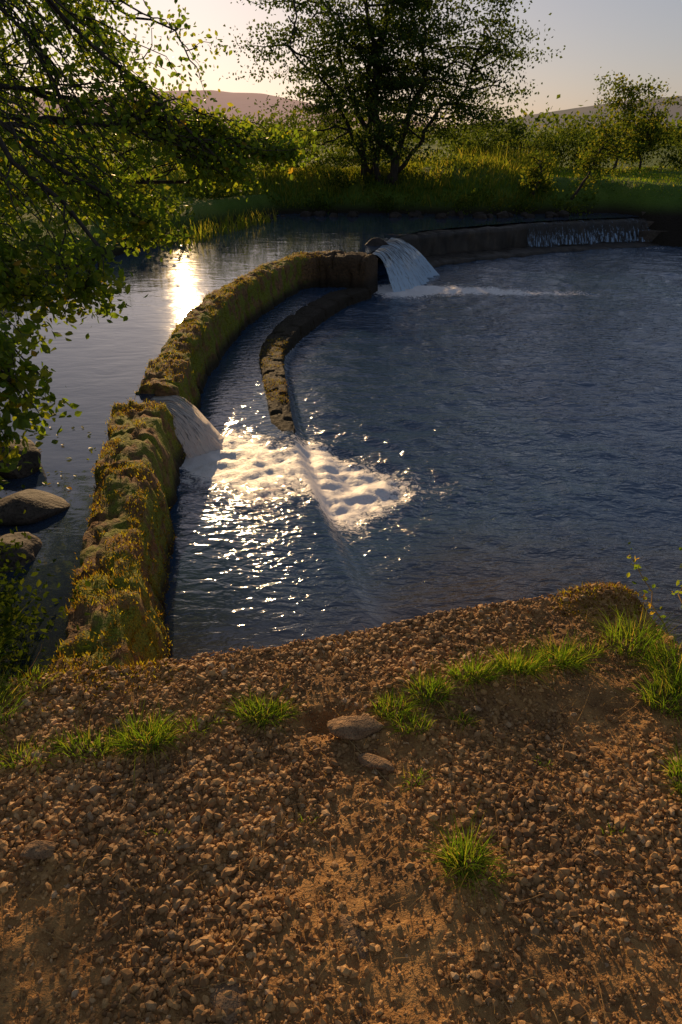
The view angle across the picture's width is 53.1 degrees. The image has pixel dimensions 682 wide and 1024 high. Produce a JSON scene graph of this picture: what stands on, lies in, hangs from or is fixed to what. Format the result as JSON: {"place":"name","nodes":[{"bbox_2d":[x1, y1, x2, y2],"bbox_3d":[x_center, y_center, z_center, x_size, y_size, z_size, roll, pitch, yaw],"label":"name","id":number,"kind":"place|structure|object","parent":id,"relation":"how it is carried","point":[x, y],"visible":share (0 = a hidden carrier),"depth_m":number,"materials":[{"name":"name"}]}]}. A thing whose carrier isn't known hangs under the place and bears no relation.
{"place":"outdoors","nodes":[
{"label":"outdoors","id":0,"kind":"place"},
{"bbox_2d":[0,202,208,690],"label":"riverside grass","id":1,"kind":"structure","parent":0,"point":[56,227],"depth_m":11.00,"materials":[{"name":"green plant"}]},
{"bbox_2d":[148,395,223,457],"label":"notch waterfall","id":2,"kind":"structure","parent":0,"point":[210,436],"depth_m":5.21,"materials":[{"name":"white liquid"}]},
{"bbox_2d":[1,90,455,127],"bbox_3d":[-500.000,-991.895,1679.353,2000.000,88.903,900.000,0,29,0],"label":"distant hill","id":3,"kind":"structure","parent":0,"point":[243,103],"depth_m":1552.68,"materials":[{"name":"green plant"}]},
{"bbox_2d":[0,213,638,681],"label":"upstream river water","id":4,"kind":"structure","parent":0,"point":[98,371],"depth_m":6.49,"materials":[{"name":"liquid"}]},
{"bbox_2d":[0,439,40,478],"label":"river boulder","id":5,"kind":"object","parent":4,"relation":"in","point":[32,454],"visible":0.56,"depth_m":4.05,"materials":[{"name":"grey stone"}]},
{"bbox_2d":[0,532,41,572],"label":"river boulder","id":6,"kind":"object","parent":4,"relation":"in","point":[30,548],"visible":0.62,"depth_m":3.25,"materials":[{"name":"grey stone"}]},
{"bbox_2d":[0,489,69,525],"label":"river boulder","id":7,"kind":"object","parent":4,"relation":"in","point":[37,505],"visible":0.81,"depth_m":3.59,"materials":[{"name":"grey stone"}]},
{"bbox_2d":[0,426,105,489],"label":"fallen leaves","id":8,"kind":"object","parent":4,"relation":"on","point":[23,486],"visible":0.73,"depth_m":4.05,"materials":[{"name":"green plant"}]},
{"bbox_2d":[143,206,276,246],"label":"river reeds","id":9,"kind":"object","parent":4,"relation":"on","point":[204,229],"visible":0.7,"depth_m":13.43,"materials":[{"name":"green plant"}]},
{"bbox_2d":[365,238,390,253],"bbox_3d":[0.603,-4.691,12.080,0.497,0.301,0.439,-12,32,-21],"label":"boulder","id":10,"kind":"object","parent":4,"relation":"in","point":[376,242],"visible":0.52,"depth_m":11.97,"materials":[{"name":"grey stone"}]},
{"bbox_2d":[87,153,556,207],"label":"bank grass","id":11,"kind":"structure","parent":0,"point":[307,174],"depth_m":16.76,"materials":[{"name":"green plant"}]},
{"bbox_2d":[0,582,681,1023],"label":"gravel path","id":12,"kind":"structure","parent":0,"point":[406,993],"depth_m":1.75,"materials":[{"name":"brown gravel"}]},
{"bbox_2d":[0,622,75,738],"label":"grass tuft","id":13,"kind":"object","parent":12,"relation":"on","point":[18,695],"visible":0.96,"depth_m":2.35,"materials":[{"name":"green plant"}]},
{"bbox_2d":[20,840,55,859],"bbox_3d":[-0.811,0.906,1.830,0.091,0.038,0.058,0,29,0],"label":"flat stone","id":14,"kind":"object","parent":12,"relation":"on","point":[35,849],"visible":1,"depth_m":1.82,"materials":[{"name":"grey stone"}]},
{"bbox_2d":[0,691,211,776],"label":"grass tuft","id":15,"kind":"object","parent":12,"relation":"on","point":[154,728],"visible":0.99,"depth_m":2.15,"materials":[{"name":"green plant"}]},
{"bbox_2d":[193,714,232,732],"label":"grass tuft","id":16,"kind":"object","parent":12,"relation":"on","point":[220,722],"visible":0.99,"depth_m":2.21,"materials":[{"name":"green plant"}]},
{"bbox_2d":[210,983,246,1023],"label":"flat stone","id":17,"kind":"object","parent":12,"relation":"on","point":[225,1003],"visible":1,"depth_m":1.51,"materials":[{"name":"grey stone"}]},
{"bbox_2d":[196,672,310,735],"bbox_3d":[-0.286,0.641,2.250,0.392,0.104,0.323,0,29,0],"label":"grass tuft","id":18,"kind":"object","parent":12,"relation":"on","point":[260,705],"visible":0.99,"depth_m":2.26,"materials":[{"name":"green plant"}]},
{"bbox_2d":[0,644,673,1023],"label":"straw stalks","id":19,"kind":"object","parent":12,"relation":"on","point":[358,864],"visible":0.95,"depth_m":1.82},
{"bbox_2d":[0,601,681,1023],"bbox_3d":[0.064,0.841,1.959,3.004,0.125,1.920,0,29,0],"label":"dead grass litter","id":20,"kind":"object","parent":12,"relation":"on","point":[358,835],"visible":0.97,"depth_m":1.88,"materials":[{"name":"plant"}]},
{"bbox_2d":[340,913,368,958],"bbox_3d":[0.028,1.018,1.658,0.056,0.037,0.158,-18,34,-28],"label":"flat stone","id":21,"kind":"object","parent":12,"relation":"on","point":[351,932],"visible":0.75,"depth_m":1.64,"materials":[{"name":"grey stone"}]},
{"bbox_2d":[327,715,383,740],"bbox_3d":[0.049,0.695,2.204,0.182,0.047,0.095,-6,30,-10],"label":"flat stone","id":22,"kind":"object","parent":12,"relation":"on","point":[354,728],"visible":1,"depth_m":2.19,"materials":[{"name":"grey stone"}]},
{"bbox_2d":[357,753,394,772],"bbox_3d":[0.108,0.770,2.096,0.123,0.029,0.046,10,31,18],"label":"flat stone","id":23,"kind":"object","parent":12,"relation":"on","point":[379,763],"visible":1,"depth_m":2.09,"materials":[{"name":"grey stone"}]},
{"bbox_2d":[142,755,626,844],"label":"grass seedlings","id":24,"kind":"object","parent":12,"relation":"on","point":[603,829],"depth_m":1.89,"materials":[{"name":"green plant"}]},
{"bbox_2d":[396,762,431,792],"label":"grass tuft","id":25,"kind":"object","parent":12,"relation":"on","point":[411,774],"visible":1,"depth_m":2.04,"materials":[{"name":"green plant"}]},
{"bbox_2d":[398,796,524,910],"bbox_3d":[0.314,0.891,1.780,0.312,0.106,0.316,-12,32,-20],"label":"grass tuft","id":26,"kind":"object","parent":12,"relation":"on","point":[457,853],"visible":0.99,"depth_m":1.79,"materials":[{"name":"green plant"}]},
{"bbox_2d":[444,700,483,732],"bbox_3d":[0.394,0.671,2.219,0.126,0.050,0.152,-26,38,-38],"label":"grass tuft","id":27,"kind":"object","parent":12,"relation":"on","point":[462,717],"visible":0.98,"depth_m":2.22,"materials":[{"name":"green plant"}]},
{"bbox_2d":[365,614,623,741],"bbox_3d":[0.545,0.541,2.383,1.052,0.140,0.491,-7,30,-13],"label":"grass tuft","id":28,"kind":"object","parent":12,"relation":"on","point":[537,663],"visible":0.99,"depth_m":2.37,"materials":[{"name":"green plant"}]},
{"bbox_2d":[563,590,681,729],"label":"grass tuft","id":29,"kind":"object","parent":12,"relation":"on","point":[653,652],"visible":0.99,"depth_m":2.47,"materials":[{"name":"green plant"}]},
{"bbox_2d":[626,542,681,635],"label":"willowherb sprig","id":30,"kind":"object","parent":12,"relation":"on","point":[638,566],"visible":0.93,"depth_m":2.86,"materials":[{"name":"plant"}]},
{"bbox_2d":[634,733,681,802],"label":"grass tuft","id":31,"kind":"object","parent":12,"relation":"on","point":[677,766],"visible":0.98,"depth_m":2.05,"materials":[{"name":"green plant"}]},
{"bbox_2d":[0,128,681,294],"bbox_3d":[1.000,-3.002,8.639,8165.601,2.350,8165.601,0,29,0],"label":"meadow terrain","id":32,"kind":"structure","parent":0,"point":[664,213],"depth_m":16.43,"materials":[{"name":"green plant"}]},
{"bbox_2d":[0,510,90,680],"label":"nettle patch","id":33,"kind":"object","parent":32,"relation":"on","point":[9,616],"visible":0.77,"depth_m":2.67,"materials":[{"name":"green plant"}]},
{"bbox_2d":[50,401,185,674],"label":"wall","id":34,"kind":"structure","parent":32,"relation":"on","point":[154,444],"depth_m":3.44,"materials":[{"name":"stone"}]},
{"bbox_2d":[47,398,185,673],"bbox_3d":[-1.141,0.103,3.770,0.548,0.608,3.066,-6,30,-10],"label":"moss","id":35,"kind":"object","parent":34,"relation":"attached to","point":[116,566],"visible":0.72,"depth_m":3.18,"materials":[{"name":"green plant"}]},
{"bbox_2d":[165,402,188,450],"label":"notch sill","id":36,"kind":"structure","parent":34,"relation":"attached to","point":[177,420],"depth_m":5.31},
{"bbox_2d":[0,0,329,498],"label":"overhanging hawthorn tree","id":37,"kind":"object","parent":32,"relation":"on","point":[170,134],"visible":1,"depth_m":4.43,"materials":[{"name":"green plant"}]},
{"bbox_2d":[135,250,377,423],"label":"wall","id":38,"kind":"structure","parent":32,"relation":"on","point":[338,268],"depth_m":8.14,"materials":[{"name":"stone"}]},
{"bbox_2d":[136,250,329,406],"bbox_3d":[-1.111,-2.505,8.250,0.922,0.464,6.840,5,30,9],"label":"moss","id":39,"kind":"object","parent":38,"relation":"attached to","point":[186,325],"visible":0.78,"depth_m":6.83,"materials":[{"name":"green plant"}]},
{"bbox_2d":[0,100,526,221],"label":"bank bushes","id":40,"kind":"object","parent":32,"relation":"on","point":[217,190],"visible":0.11,"depth_m":18.70,"materials":[{"name":"green plant"}]},
{"bbox_2d":[258,286,371,433],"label":"stone step kerb","id":41,"kind":"structure","parent":32,"relation":"on","point":[286,336],"depth_m":8.04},
{"bbox_2d":[18,94,681,146],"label":"distant trees","id":42,"kind":"object","parent":32,"relation":"on","point":[556,120],"visible":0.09,"depth_m":43.38,"materials":[{"name":"green plant"}]},
{"bbox_2d":[198,0,565,189],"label":"alder tree","id":43,"kind":"object","parent":32,"relation":"on","point":[372,81],"visible":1,"depth_m":15.38,"materials":[{"name":"green plant"}]},
{"bbox_2d":[207,180,614,220],"bbox_3d":[1.999,-7.520,16.482,10.287,1.143,2.276,0,29,0],"label":"bank scrub","id":44,"kind":"object","parent":32,"relation":"on","point":[476,198],"visible":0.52,"depth_m":16.21,"materials":[{"name":"green plant"}]},
{"bbox_2d":[264,210,568,221],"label":"bank stones","id":45,"kind":"object","parent":32,"relation":"on","point":[503,214],"visible":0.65,"depth_m":15.72,"materials":[{"name":"grey stone"}]},
{"bbox_2d":[380,219,659,268],"bbox_3d":[3.977,-5.536,14.641,6.877,1.152,1.609,-14,32,-24],"label":"river weir","id":46,"kind":"object","parent":32,"relation":"on","point":[440,247],"visible":0.52,"depth_m":14.57,"materials":[{"name":"concrete"}]},
{"bbox_2d":[528,219,644,246],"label":"weir cascade","id":47,"kind":"object","parent":46,"relation":"on","point":[593,238],"visible":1,"depth_m":15.20,"materials":[{"name":"blue liquid"}]},
{"bbox_2d":[516,149,558,195],"bbox_3d":[4.646,-7.965,16.083,0.991,1.027,0.891,0,29,0],"label":"bush","id":48,"kind":"object","parent":32,"relation":"on","point":[536,182],"visible":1,"depth_m":16.06,"materials":[{"name":"green plant"}]},
{"bbox_2d":[444,108,681,169],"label":"field hedge","id":49,"kind":"object","parent":32,"relation":"on","point":[518,129],"visible":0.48,"depth_m":20.52,"materials":[{"name":"green plant"}]},
{"bbox_2d":[570,105,641,199],"bbox_3d":[6.133,-8.313,15.857,1.577,1.963,1.599,11,31,19],"label":"young tree","id":50,"kind":"object","parent":32,"relation":"on","point":[606,144],"visible":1,"depth_m":15.78,"materials":[{"name":"green plant"}]},
{"bbox_2d":[593,67,668,170],"bbox_3d":[8.043,-11.118,19.390,1.902,2.675,2.244,0,29,0],"label":"young tree","id":51,"kind":"object","parent":32,"relation":"on","point":[631,94],"visible":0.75,"depth_m":19.17,"materials":[{"name":"green plant"}]},
{"bbox_2d":[635,211,665,241],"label":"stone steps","id":52,"kind":"structure","parent":32,"relation":"on","point":[646,234],"depth_m":15.57,"materials":[{"name":"grey stone"}]},
{"bbox_2d":[624,91,681,168],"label":"young tree","id":53,"kind":"object","parent":32,"relation":"on","point":[655,128],"visible":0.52,"depth_m":19.96,"materials":[{"name":"green plant"}]},
{"bbox_2d":[0,0,681,125],"label":"sky","id":54,"kind":"structure","parent":0,"point":[635,38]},
{"bbox_2d":[165,246,681,661],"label":"river pool water","id":55,"kind":"structure","parent":0,"point":[478,432],"depth_m":5.44,"materials":[{"name":"blue liquid"}]},
{"bbox_2d":[373,237,438,291],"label":"weir waterfall","id":56,"kind":"structure","parent":55,"relation":"on","point":[401,281],"depth_m":11.64,"materials":[{"name":"white liquid"}]},
{"bbox_2d":[388,140,567,173],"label":"tall meadow grass","id":57,"kind":"structure","parent":0,"point":[512,154],"depth_m":18.93,"materials":[{"name":"green plant"}]},
{"bbox_2d":[460,161,681,199],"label":"meadow grass","id":58,"kind":"structure","parent":0,"point":[633,171],"depth_m":18.04,"materials":[{"name":"green plant"}]},
{"bbox_2d":[461,96,681,127],"bbox_3d":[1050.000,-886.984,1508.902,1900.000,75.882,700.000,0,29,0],"label":"wooded hill","id":59,"kind":"structure","parent":0,"point":[673,109],"depth_m":1460.66,"materials":[{"name":"green plant"}]}
]}

